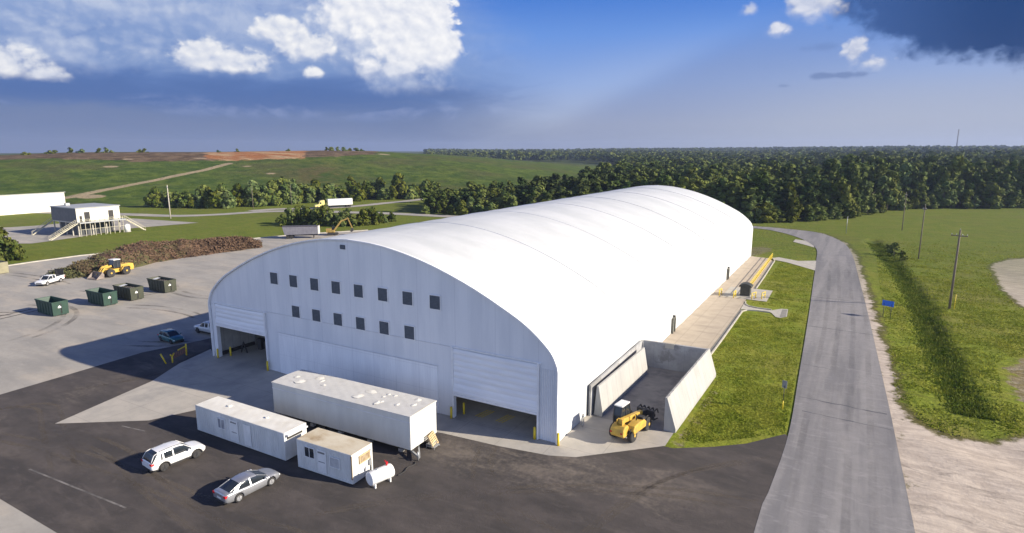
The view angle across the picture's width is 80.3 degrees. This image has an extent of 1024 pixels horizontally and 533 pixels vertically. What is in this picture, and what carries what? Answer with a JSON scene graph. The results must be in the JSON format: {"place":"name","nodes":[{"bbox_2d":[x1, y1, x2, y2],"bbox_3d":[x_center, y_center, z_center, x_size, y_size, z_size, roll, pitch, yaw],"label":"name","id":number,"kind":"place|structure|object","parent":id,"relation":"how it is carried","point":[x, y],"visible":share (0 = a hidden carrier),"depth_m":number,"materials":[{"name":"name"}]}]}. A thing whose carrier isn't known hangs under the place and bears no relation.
{"place":"outdoors","nodes":[
{"label":"outdoors","id":0,"kind":"place"},
{"bbox_2d":[2,218,195,242],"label":"paving","id":1,"kind":"structure","parent":0,"point":[22,234],"depth_m":202.56,"materials":[{"name":"concrete"}]},
{"bbox_2d":[31,203,145,239],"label":"raised building","id":2,"kind":"structure","parent":1,"relation":"on","point":[84,219],"depth_m":192.69,"materials":[{"name":"beige metal"}]},
{"bbox_2d":[0,150,595,205],"bbox_3d":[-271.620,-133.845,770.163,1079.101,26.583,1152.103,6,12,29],"label":"hill","id":3,"kind":"structure","parent":0,"point":[125,178],"depth_m":432.27,"materials":[{"name":"green plant"}]},
{"bbox_2d":[318,183,333,201],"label":"broadleaf tree","id":4,"kind":"object","parent":3,"relation":"on","point":[326,191],"visible":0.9,"depth_m":309.19,"materials":[{"name":"green plant"}]},
{"bbox_2d":[248,198,422,210],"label":"side road","id":5,"kind":"structure","parent":0,"point":[344,206],"depth_m":292.98,"materials":[{"name":"asphalt"}]},
{"bbox_2d":[314,198,352,207],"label":"semi truck","id":6,"kind":"object","parent":5,"relation":"on","point":[346,202],"visible":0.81,"depth_m":281.65,"materials":[{"name":"white paint"}]},
{"bbox_2d":[221,341,536,436],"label":"hall floor","id":7,"kind":"structure","parent":0,"point":[523,423],"depth_m":62.28,"materials":[{"name":"concrete"}]},
{"bbox_2d":[0,151,1023,532],"bbox_3d":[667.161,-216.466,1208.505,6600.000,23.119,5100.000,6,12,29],"label":"ground","id":8,"kind":"structure","parent":0,"point":[970,481],"depth_m":94.61,"materials":[{"name":"green plant"}]},
{"bbox_2d":[0,236,25,260],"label":"shrub","id":9,"kind":"object","parent":8,"relation":"on","point":[10,243],"visible":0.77,"depth_m":147.66,"materials":[{"name":"green plant"}]},
{"bbox_2d":[4,244,27,260],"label":"shrub","id":10,"kind":"object","parent":8,"relation":"on","point":[15,251],"visible":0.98,"depth_m":147.41,"materials":[{"name":"green plant"}]},
{"bbox_2d":[0,192,64,214],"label":"steel warehouse","id":11,"kind":"structure","parent":8,"relation":"on","point":[12,204],"depth_m":257.33,"materials":[{"name":"white"}]},
{"bbox_2d":[144,187,160,207],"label":"broadleaf tree","id":12,"kind":"object","parent":8,"relation":"on","point":[153,197],"visible":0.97,"depth_m":281.95,"materials":[{"name":"green plant"}]},
{"bbox_2d":[167,191,184,207],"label":"broadleaf tree","id":13,"kind":"object","parent":8,"relation":"on","point":[172,200],"visible":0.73,"depth_m":281.45,"materials":[{"name":"green plant"}]},
{"bbox_2d":[0,230,368,532],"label":"concrete yard","id":14,"kind":"structure","parent":8,"relation":"on","point":[36,347],"depth_m":97.03,"materials":[{"name":"concrete"}]},
{"bbox_2d":[34,269,64,285],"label":"pickup truck","id":15,"kind":"object","parent":14,"relation":"on","point":[48,279],"visible":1,"depth_m":121.83,"materials":[{"name":"white paint"}]},
{"bbox_2d":[34,296,68,315],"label":"dumpster","id":16,"kind":"object","parent":14,"relation":"on","point":[52,305],"visible":1,"depth_m":98.98,"materials":[{"name":"green metal"}]},
{"bbox_2d":[85,287,117,305],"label":"dumpster","id":17,"kind":"object","parent":14,"relation":"on","point":[102,296],"visible":1,"depth_m":105.34,"materials":[{"name":"green metal"}]},
{"bbox_2d":[87,258,133,279],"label":"wheel loader","id":18,"kind":"object","parent":14,"relation":"on","point":[117,266],"visible":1,"depth_m":129.24,"materials":[{"name":"yellow metal"}]},
{"bbox_2d":[112,283,143,300],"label":"dumpster","id":19,"kind":"object","parent":14,"relation":"on","point":[130,291],"visible":0.99,"depth_m":109.09,"materials":[{"name":"green metal"}]},
{"bbox_2d":[45,235,262,278],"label":"debris heap","id":20,"kind":"object","parent":14,"relation":"on","point":[140,253],"visible":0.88,"depth_m":148.68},
{"bbox_2d":[146,276,176,292],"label":"dumpster","id":21,"kind":"object","parent":14,"relation":"on","point":[162,284],"visible":1,"depth_m":115.00,"materials":[{"name":"green metal"}]},
{"bbox_2d":[157,328,183,343],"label":"parked car","id":22,"kind":"object","parent":14,"relation":"on","point":[170,336],"visible":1,"depth_m":84.81,"materials":[{"name":"teal paint"}]},
{"bbox_2d":[193,320,210,333],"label":"pickup truck","id":23,"kind":"object","parent":14,"relation":"on","point":[203,327],"visible":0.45,"depth_m":88.57,"materials":[{"name":"silver metal"}]},
{"bbox_2d":[282,225,319,238],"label":"dump trailer","id":24,"kind":"object","parent":14,"relation":"on","point":[291,231],"visible":1,"depth_m":183.81,"materials":[{"name":"beige metal"}]},
{"bbox_2d":[326,217,353,234],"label":"excavator","id":25,"kind":"object","parent":14,"relation":"on","point":[330,231],"visible":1,"depth_m":191.35,"materials":[{"name":"yellow metal"}]},
{"bbox_2d":[8,230,365,265],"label":"kerb","id":26,"kind":"structure","parent":8,"relation":"on","point":[97,253],"depth_m":153.55,"materials":[{"name":"concrete"}]},
{"bbox_2d":[207,190,222,208],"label":"broadleaf tree","id":27,"kind":"object","parent":8,"relation":"on","point":[213,196],"visible":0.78,"depth_m":277.17,"materials":[{"name":"green plant"}]},
{"bbox_2d":[211,183,227,207],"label":"broadleaf tree","id":28,"kind":"object","parent":8,"relation":"on","point":[221,187],"visible":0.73,"depth_m":278.63,"materials":[{"name":"green plant"}]},
{"bbox_2d":[219,190,236,208],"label":"broadleaf tree","id":29,"kind":"object","parent":8,"relation":"on","point":[230,201],"visible":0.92,"depth_m":278.67,"materials":[{"name":"green plant"}]},
{"bbox_2d":[231,183,243,206],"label":"broadleaf tree","id":30,"kind":"object","parent":8,"relation":"on","point":[237,191],"visible":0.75,"depth_m":287.06,"materials":[{"name":"green plant"}]},
{"bbox_2d":[39,210,454,216],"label":"highway","id":31,"kind":"structure","parent":8,"relation":"on","point":[163,215],"depth_m":252.48,"materials":[{"name":"asphalt"}]},
{"bbox_2d":[245,180,264,201],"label":"broadleaf tree","id":32,"kind":"object","parent":8,"relation":"on","point":[252,184],"visible":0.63,"depth_m":286.77,"materials":[{"name":"green plant"}]},
{"bbox_2d":[261,179,282,205],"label":"broadleaf tree","id":33,"kind":"object","parent":8,"relation":"on","point":[272,197],"visible":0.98,"depth_m":290.40,"materials":[{"name":"green plant"}]},
{"bbox_2d":[279,182,291,204],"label":"broadleaf tree","id":34,"kind":"object","parent":8,"relation":"on","point":[285,188],"visible":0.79,"depth_m":297.19,"materials":[{"name":"green plant"}]},
{"bbox_2d":[284,207,298,224],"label":"shrub","id":35,"kind":"object","parent":8,"relation":"on","point":[289,211],"visible":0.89,"depth_m":217.61,"materials":[{"name":"green plant"}]},
{"bbox_2d":[288,183,300,203],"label":"broadleaf tree","id":36,"kind":"object","parent":8,"relation":"on","point":[295,189],"visible":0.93,"depth_m":299.76,"materials":[{"name":"green plant"}]},
{"bbox_2d":[296,206,312,224],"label":"shrub","id":37,"kind":"object","parent":8,"relation":"on","point":[304,216],"visible":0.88,"depth_m":217.41,"materials":[{"name":"green plant"}]},
{"bbox_2d":[313,205,332,225],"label":"shrub","id":38,"kind":"object","parent":8,"relation":"on","point":[322,211],"visible":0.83,"depth_m":213.44,"materials":[{"name":"green plant"}]},
{"bbox_2d":[323,209,337,225],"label":"shrub","id":39,"kind":"object","parent":8,"relation":"on","point":[330,215],"visible":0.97,"depth_m":213.17,"materials":[{"name":"green plant"}]},
{"bbox_2d":[346,185,364,201],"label":"broadleaf tree","id":40,"kind":"object","parent":8,"relation":"on","point":[357,190],"visible":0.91,"depth_m":317.50,"materials":[{"name":"green plant"}]},
{"bbox_2d":[355,208,370,225],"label":"shrub","id":41,"kind":"object","parent":8,"relation":"on","point":[362,218],"visible":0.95,"depth_m":216.11,"materials":[{"name":"green plant"}]},
{"bbox_2d":[55,349,672,456],"bbox_3d":[-10.402,14.063,67.025,67.610,0.001,25.152,1,11,5],"label":"concrete apron","id":42,"kind":"object","parent":8,"relation":"on","point":[188,385],"visible":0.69,"depth_m":63.23,"materials":[{"name":"concrete"}]},
{"bbox_2d":[609,399,658,442],"bbox_3d":[11.529,14.309,58.133,2.900,2.865,7.233,8,14,37],"label":"telehandler","id":43,"kind":"object","parent":42,"relation":"on","point":[628,423],"visible":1,"depth_m":56.92,"materials":[{"name":"yellow metal"}]},
{"bbox_2d":[361,180,376,198],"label":"broadleaf tree","id":44,"kind":"object","parent":8,"relation":"on","point":[369,190],"visible":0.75,"depth_m":327.32,"materials":[{"name":"green plant"}]},
{"bbox_2d":[367,206,383,224],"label":"shrub","id":45,"kind":"object","parent":8,"relation":"on","point":[373,214],"visible":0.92,"depth_m":219.08,"materials":[{"name":"green plant"}]},
{"bbox_2d":[0,338,787,532],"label":"asphalt yard","id":46,"kind":"structure","parent":8,"relation":"on","point":[452,484],"depth_m":49.05,"materials":[{"name":"asphalt"}]},
{"bbox_2d":[28,469,126,507],"bbox_3d":[-34.923,17.638,48.481,13.000,0.001,0.160,5,12,25],"label":"painted line","id":47,"kind":"object","parent":46,"relation":"on","point":[78,488],"visible":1,"depth_m":48.31,"materials":[{"name":"paint"}]},
{"bbox_2d":[141,440,204,471],"bbox_3d":[-29.100,15.984,52.309,2.240,1.802,4.635,8,13,35],"label":"parked car","id":48,"kind":"object","parent":46,"relation":"on","point":[164,456],"visible":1,"depth_m":51.35,"materials":[{"name":"white paint"}]},
{"bbox_2d":[212,468,279,503],"bbox_3d":[-20.842,17.008,47.887,2.220,1.462,4.865,7,13,33],"label":"parked car","id":49,"kind":"object","parent":46,"relation":"on","point":[237,487],"visible":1,"depth_m":47.00,"materials":[{"name":"silver metal"}]},
{"bbox_2d":[195,396,307,460],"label":"container office","id":50,"kind":"structure","parent":46,"relation":"on","point":[265,432],"depth_m":54.83,"materials":[{"name":"white metal"}]},
{"bbox_2d":[229,419,238,441],"bbox_3d":[-25.360,14.994,55.375,1.150,2.000,0.041,6,12,29],"label":"door","id":51,"kind":"structure","parent":50,"relation":"in","point":[234,435],"depth_m":55.36,"materials":[{"name":"white paint"}]},
{"bbox_2d":[243,424,251,446],"bbox_3d":[-23.743,15.173,54.496,0.950,1.980,0.026,6,12,29],"label":"door","id":52,"kind":"structure","parent":50,"relation":"in","point":[247,430],"depth_m":54.48,"materials":[{"name":"white paint"}]},
{"bbox_2d":[296,428,372,484],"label":"container office","id":53,"kind":"structure","parent":46,"relation":"on","point":[341,457],"depth_m":49.92,"materials":[{"name":"white metal"}]},
{"bbox_2d":[304,445,314,459],"bbox_3d":[-16.833,15.457,50.453,1.170,0.970,0.100,6,12,27],"label":"window","id":54,"kind":"structure","parent":53,"relation":"in","point":[309,452],"depth_m":50.42,"materials":[{"name":"black glass"}]},
{"bbox_2d":[317,450,326,473],"bbox_3d":[-15.633,16.066,49.935,0.950,1.950,0.041,6,12,27],"label":"door","id":55,"kind":"structure","parent":53,"relation":"in","point":[321,455],"depth_m":49.91,"materials":[{"name":"white paint"}]},
{"bbox_2d":[329,456,340,469],"bbox_3d":[-14.379,15.923,49.224,1.120,0.920,0.100,6,12,27],"label":"window","id":56,"kind":"structure","parent":53,"relation":"in","point":[334,462],"depth_m":49.19,"materials":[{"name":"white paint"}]},
{"bbox_2d":[271,369,439,460],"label":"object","id":57,"kind":"object","parent":46,"relation":"on","point":[402,421],"visible":0.99,"depth_m":56.37,"materials":[{"name":"metal"}]},
{"bbox_2d":[366,460,394,488],"bbox_3d":[-10.613,16.689,48.924,2.100,1.708,1.113,-11,15,-44],"label":"fuel tank","id":58,"kind":"object","parent":46,"relation":"on","point":[374,477],"visible":1,"depth_m":48.49,"materials":[{"name":"metal"}]},
{"bbox_2d":[390,173,408,198],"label":"broadleaf tree","id":59,"kind":"object","parent":8,"relation":"on","point":[401,187],"visible":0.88,"depth_m":329.74,"materials":[{"name":"green plant"}]},
{"bbox_2d":[402,185,417,199],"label":"broadleaf tree","id":60,"kind":"object","parent":8,"relation":"on","point":[412,193],"visible":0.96,"depth_m":329.80,"materials":[{"name":"green plant"}]},
{"bbox_2d":[455,200,467,214],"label":"broadleaf tree","id":61,"kind":"object","parent":8,"relation":"on","point":[461,209],"visible":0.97,"depth_m":249.10,"materials":[{"name":"green plant"}]},
{"bbox_2d":[208,185,752,444],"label":"fabric hall","id":62,"kind":"structure","parent":8,"relation":"on","point":[547,313],"depth_m":67.59,"materials":[{"name":"fabric"}]},
{"bbox_2d":[213,303,269,369],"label":"curtain door","id":63,"kind":"structure","parent":62,"relation":"in","point":[251,322],"depth_m":75.49,"materials":[{"name":"metal"}]},
{"bbox_2d":[451,347,539,438],"bbox_3d":[-1.736,12.027,58.152,9.680,7.400,0.250,6,12,29],"label":"curtain door","id":64,"kind":"structure","parent":62,"relation":"in","point":[505,383],"depth_m":57.78,"materials":[{"name":"metal"}]},
{"bbox_2d":[475,188,486,210],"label":"broadleaf tree","id":65,"kind":"object","parent":8,"relation":"on","point":[481,193],"visible":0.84,"depth_m":254.02,"materials":[{"name":"green plant"}]},
{"bbox_2d":[494,190,510,207],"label":"broadleaf tree","id":66,"kind":"object","parent":8,"relation":"on","point":[505,194],"visible":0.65,"depth_m":254.69,"materials":[{"name":"green plant"}]},
{"bbox_2d":[529,186,546,202],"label":"broadleaf tree","id":67,"kind":"object","parent":8,"relation":"on","point":[536,196],"visible":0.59,"depth_m":252.30,"materials":[{"name":"green plant"}]},
{"bbox_2d":[663,256,771,348],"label":"side walk","id":68,"kind":"structure","parent":8,"relation":"on","point":[706,322],"depth_m":99.88,"materials":[{"name":"concrete"}]},
{"bbox_2d":[722,287,771,301],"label":"tank pad","id":69,"kind":"object","parent":68,"relation":"on","point":[730,290],"visible":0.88,"depth_m":112.93,"materials":[{"name":"concrete"}]},
{"bbox_2d":[739,282,752,296],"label":"storage tank","id":70,"kind":"object","parent":69,"relation":"on","point":[745,289],"visible":1,"depth_m":111.34,"materials":[{"name":"metal"}]},
{"bbox_2d":[420,145,1023,211],"bbox_3d":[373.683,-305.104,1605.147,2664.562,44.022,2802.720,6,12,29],"label":"forest","id":71,"kind":"object","parent":8,"relation":"on","point":[743,175],"visible":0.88,"depth_m":296.59,"materials":[{"name":"plant"}]},
{"bbox_2d":[711,309,769,354],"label":"kerb","id":72,"kind":"structure","parent":8,"relation":"on","point":[722,338],"depth_m":92.75,"materials":[{"name":"concrete"}]},
{"bbox_2d":[743,200,763,222],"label":"broadleaf tree","id":73,"kind":"object","parent":8,"relation":"on","point":[750,207],"visible":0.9,"depth_m":224.54,"materials":[{"name":"green plant"}]},
{"bbox_2d":[741,303,787,317],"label":"drain channel","id":74,"kind":"object","parent":8,"relation":"on","point":[776,313],"visible":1,"depth_m":101.78,"materials":[{"name":"concrete"}]},
{"bbox_2d":[754,202,778,222],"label":"broadleaf tree","id":75,"kind":"object","parent":8,"relation":"on","point":[769,212],"visible":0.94,"depth_m":223.47,"materials":[{"name":"green plant"}]},
{"bbox_2d":[780,181,802,215],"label":"broadleaf tree","id":76,"kind":"object","parent":8,"relation":"on","point":[790,185],"visible":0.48,"depth_m":229.50,"materials":[{"name":"green plant"}]},
{"bbox_2d":[786,199,803,222],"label":"broadleaf tree","id":77,"kind":"object","parent":8,"relation":"on","point":[793,212],"visible":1,"depth_m":225.18,"materials":[{"name":"green plant"}]},
{"bbox_2d":[800,204,818,221],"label":"broadleaf tree","id":78,"kind":"object","parent":8,"relation":"on","point":[808,211],"visible":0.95,"depth_m":228.41,"materials":[{"name":"green plant"}]},
{"bbox_2d":[805,203,828,220],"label":"broadleaf tree","id":79,"kind":"object","parent":8,"relation":"on","point":[820,210],"visible":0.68,"depth_m":231.28,"materials":[{"name":"green plant"}]},
{"bbox_2d":[819,193,833,215],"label":"broadleaf tree","id":80,"kind":"object","parent":8,"relation":"on","point":[825,197],"visible":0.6,"depth_m":236.97,"materials":[{"name":"green plant"}]},
{"bbox_2d":[827,205,842,219],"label":"broadleaf tree","id":81,"kind":"object","parent":8,"relation":"on","point":[835,212],"visible":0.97,"depth_m":234.87,"materials":[{"name":"green plant"}]},
{"bbox_2d":[825,176,854,211],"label":"broadleaf tree","id":82,"kind":"object","parent":8,"relation":"on","point":[840,196],"visible":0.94,"depth_m":236.31,"materials":[{"name":"green plant"}]},
{"bbox_2d":[842,197,861,217],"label":"broadleaf tree","id":83,"kind":"object","parent":8,"relation":"on","point":[850,212],"visible":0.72,"depth_m":237.46,"materials":[{"name":"green plant"}]},
{"bbox_2d":[848,181,861,210],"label":"broadleaf tree","id":84,"kind":"object","parent":8,"relation":"on","point":[854,189],"visible":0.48,"depth_m":240.62,"materials":[{"name":"green plant"}]},
{"bbox_2d":[864,195,878,213],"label":"broadleaf tree","id":85,"kind":"object","parent":8,"relation":"on","point":[871,204],"visible":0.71,"depth_m":251.64,"materials":[{"name":"green plant"}]},
{"bbox_2d":[869,191,886,212],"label":"broadleaf tree","id":86,"kind":"object","parent":8,"relation":"on","point":[880,203],"visible":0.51,"depth_m":258.25,"materials":[{"name":"green plant"}]},
{"bbox_2d":[873,176,896,207],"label":"broadleaf tree","id":87,"kind":"object","parent":8,"relation":"on","point":[882,187],"visible":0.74,"depth_m":259.79,"materials":[{"name":"green plant"}]},
{"bbox_2d":[885,170,899,208],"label":"broadleaf tree","id":88,"kind":"object","parent":8,"relation":"on","point":[895,179],"visible":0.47,"depth_m":264.76,"materials":[{"name":"green plant"}]},
{"bbox_2d":[885,186,907,210],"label":"broadleaf tree","id":89,"kind":"object","parent":8,"relation":"on","point":[901,204],"visible":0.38,"depth_m":269.67,"materials":[{"name":"green plant"}]},
{"bbox_2d":[899,163,913,197],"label":"broadleaf tree","id":90,"kind":"object","parent":8,"relation":"on","point":[904,167],"visible":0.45,"depth_m":282.67,"materials":[{"name":"green plant"}]},
{"bbox_2d":[908,189,921,208],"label":"broadleaf tree","id":91,"kind":"object","parent":8,"relation":"on","point":[914,198],"visible":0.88,"depth_m":275.10,"materials":[{"name":"green plant"}]},
{"bbox_2d":[924,193,939,208],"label":"broadleaf tree","id":92,"kind":"object","parent":8,"relation":"on","point":[933,201],"visible":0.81,"depth_m":276.59,"materials":[{"name":"green plant"}]},
{"bbox_2d":[865,242,1013,420],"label":"ditch grass","id":93,"kind":"structure","parent":8,"relation":"on","point":[917,306],"depth_m":82.48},
{"bbox_2d":[936,180,953,208],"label":"broadleaf tree","id":94,"kind":"object","parent":8,"relation":"on","point":[945,199],"visible":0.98,"depth_m":276.73,"materials":[{"name":"green plant"}]},
{"bbox_2d":[936,171,957,197],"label":"broadleaf tree","id":95,"kind":"object","parent":8,"relation":"on","point":[946,175],"visible":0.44,"depth_m":280.34,"materials":[{"name":"green plant"}]},
{"bbox_2d":[948,229,967,308],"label":"utility pole","id":96,"kind":"object","parent":8,"relation":"on","point":[953,280],"visible":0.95,"depth_m":102.04,"materials":[{"name":"brown wood"}]},
{"bbox_2d":[956,179,965,207],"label":"broadleaf tree","id":97,"kind":"object","parent":8,"relation":"on","point":[960,193],"visible":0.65,"depth_m":280.26,"materials":[{"name":"green plant"}]},
{"bbox_2d":[960,188,973,208],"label":"broadleaf tree","id":98,"kind":"object","parent":8,"relation":"on","point":[966,200],"visible":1,"depth_m":276.34,"materials":[{"name":"green plant"}]},
{"bbox_2d":[972,180,985,207],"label":"broadleaf tree","id":99,"kind":"object","parent":8,"relation":"on","point":[981,184],"visible":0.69,"depth_m":281.19,"materials":[{"name":"green plant"}]},
{"bbox_2d":[981,181,1002,208],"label":"broadleaf tree","id":100,"kind":"object","parent":8,"relation":"on","point":[991,200],"visible":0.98,"depth_m":276.45,"materials":[{"name":"green plant"}]},
{"bbox_2d":[1001,183,1013,207],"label":"broadleaf tree","id":101,"kind":"object","parent":8,"relation":"on","point":[1008,190],"visible":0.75,"depth_m":280.49,"materials":[{"name":"green plant"}]},
{"bbox_2d":[1006,190,1023,207],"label":"broadleaf tree","id":102,"kind":"object","parent":8,"relation":"on","point":[1017,201],"visible":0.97,"depth_m":279.36,"materials":[{"name":"green plant"}]},
{"bbox_2d":[0,0,1023,152],"label":"sky","id":103,"kind":"structure","parent":0,"point":[87,75],"materials":[{"name":"blue"}]},
{"bbox_2d":[591,366,685,431],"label":"bay floor","id":104,"kind":"structure","parent":0,"point":[653,387],"depth_m":67.38,"materials":[{"name":"concrete"}]},
{"bbox_2d":[588,340,715,432],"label":"storage bay","id":105,"kind":"object","parent":104,"relation":"on","point":[616,381],"visible":1,"depth_m":66.78,"materials":[{"name":"concrete"}]},
{"bbox_2d":[680,262,812,442],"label":"lawn grass","id":106,"kind":"structure","parent":0,"point":[747,418],"depth_m":72.25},
{"bbox_2d":[774,257,815,269],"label":"driveway","id":107,"kind":"structure","parent":0,"point":[809,264],"depth_m":145.09,"materials":[{"name":"concrete"}]},
{"bbox_2d":[753,226,914,532],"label":"road","id":108,"kind":"structure","parent":0,"point":[835,475],"depth_m":57.86,"materials":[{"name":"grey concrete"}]},
{"bbox_2d":[874,238,1023,438],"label":"field grass","id":109,"kind":"structure","parent":0,"point":[985,312],"depth_m":90.76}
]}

